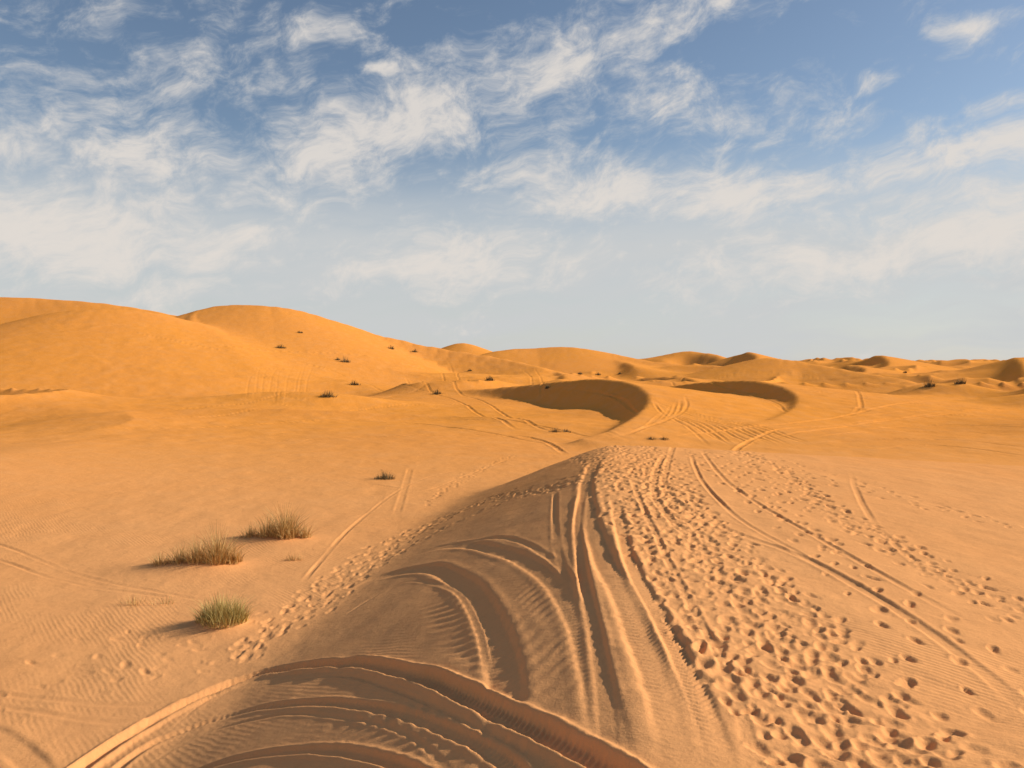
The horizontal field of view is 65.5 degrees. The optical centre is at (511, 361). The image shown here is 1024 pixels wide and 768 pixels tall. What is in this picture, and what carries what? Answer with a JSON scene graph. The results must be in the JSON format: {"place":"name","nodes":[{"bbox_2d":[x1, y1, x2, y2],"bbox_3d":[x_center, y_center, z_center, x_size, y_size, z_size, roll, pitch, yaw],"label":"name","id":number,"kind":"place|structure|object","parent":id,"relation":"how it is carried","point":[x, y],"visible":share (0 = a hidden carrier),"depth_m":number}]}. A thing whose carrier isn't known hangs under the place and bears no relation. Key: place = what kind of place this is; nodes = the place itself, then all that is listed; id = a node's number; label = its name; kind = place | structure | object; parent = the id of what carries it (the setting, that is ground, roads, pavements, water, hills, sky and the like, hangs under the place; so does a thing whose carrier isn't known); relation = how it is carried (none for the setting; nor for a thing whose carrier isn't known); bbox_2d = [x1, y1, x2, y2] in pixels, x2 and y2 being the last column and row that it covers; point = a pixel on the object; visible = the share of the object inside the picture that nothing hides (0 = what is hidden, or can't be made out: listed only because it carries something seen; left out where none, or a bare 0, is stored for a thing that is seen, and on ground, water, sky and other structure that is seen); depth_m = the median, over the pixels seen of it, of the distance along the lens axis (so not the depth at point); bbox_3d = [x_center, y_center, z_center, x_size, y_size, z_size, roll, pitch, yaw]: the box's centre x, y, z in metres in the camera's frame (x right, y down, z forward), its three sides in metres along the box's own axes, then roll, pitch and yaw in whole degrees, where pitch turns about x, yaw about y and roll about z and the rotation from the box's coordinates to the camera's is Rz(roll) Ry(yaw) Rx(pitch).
{"place":"outdoors","nodes":[
{"label":"outdoors","id":0,"kind":"place"},
{"bbox_2d":[0,297,1023,767],"bbox_3d":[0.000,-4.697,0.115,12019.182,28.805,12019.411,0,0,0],"label":"desert ground","id":1,"kind":"structure","parent":0,"point":[758,561],"depth_m":17.32},
{"bbox_2d":[118,596,175,607],"bbox_3d":[-8.124,5.317,17.799,1.395,0.342,0.639,0,0,-12],"label":"grass tuft","id":2,"kind":"object","parent":1,"relation":"on","point":[134,600],"visible":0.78,"depth_m":17.77},
{"bbox_2d":[147,519,250,566],"bbox_3d":[-8.104,4.730,20.902,2.931,1.144,2.155,0,0,0],"label":"grass tuft","id":3,"kind":"object","parent":1,"relation":"on","point":[216,556],"visible":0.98,"depth_m":20.85},
{"bbox_2d":[189,591,255,628],"bbox_3d":[-5.900,4.985,16.322,1.770,0.708,1.467,0,0,37],"label":"grass tuft","id":4,"kind":"object","parent":1,"relation":"on","point":[225,614],"visible":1,"depth_m":16.23},
{"bbox_2d":[236,501,316,539],"bbox_3d":[-6.914,4.716,24.086,2.357,1.182,2.338,0,0,37],"label":"grass tuft","id":5,"kind":"object","parent":1,"relation":"on","point":[285,531],"visible":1,"depth_m":23.94},
{"bbox_2d":[285,551,302,561],"bbox_3d":[-5.969,5.320,21.704,0.596,0.320,0.431,0,0,0],"label":"grass tuft","id":6,"kind":"object","parent":1,"relation":"on","point":[290,558],"visible":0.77,"depth_m":21.68},
{"bbox_2d":[320,390,336,397],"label":"desert shrub","id":7,"kind":"object","parent":1,"relation":"on","point":[324,395],"visible":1,"depth_m":89.44},
{"bbox_2d":[374,470,395,479],"bbox_3d":[-5.887,5.144,36.690,1.151,0.641,1.057,0,0,0],"label":"grass tuft","id":8,"kind":"object","parent":1,"relation":"on","point":[385,477],"visible":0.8,"depth_m":36.63},
{"bbox_2d":[549,428,570,432],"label":"grass tuft","id":9,"kind":"object","parent":1,"relation":"on","point":[556,431],"visible":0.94,"depth_m":60.01},
{"bbox_2d":[924,378,935,386],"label":"desert shrub","id":10,"kind":"object","parent":1,"relation":"on","point":[931,384],"visible":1,"depth_m":117.05},
{"bbox_2d":[954,378,966,383],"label":"desert shrub","id":11,"kind":"object","parent":1,"relation":"on","point":[962,382],"visible":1,"depth_m":117.57},
{"bbox_2d":[0,0,1023,360],"label":"sky","id":12,"kind":"structure","parent":0,"point":[797,180]}
]}

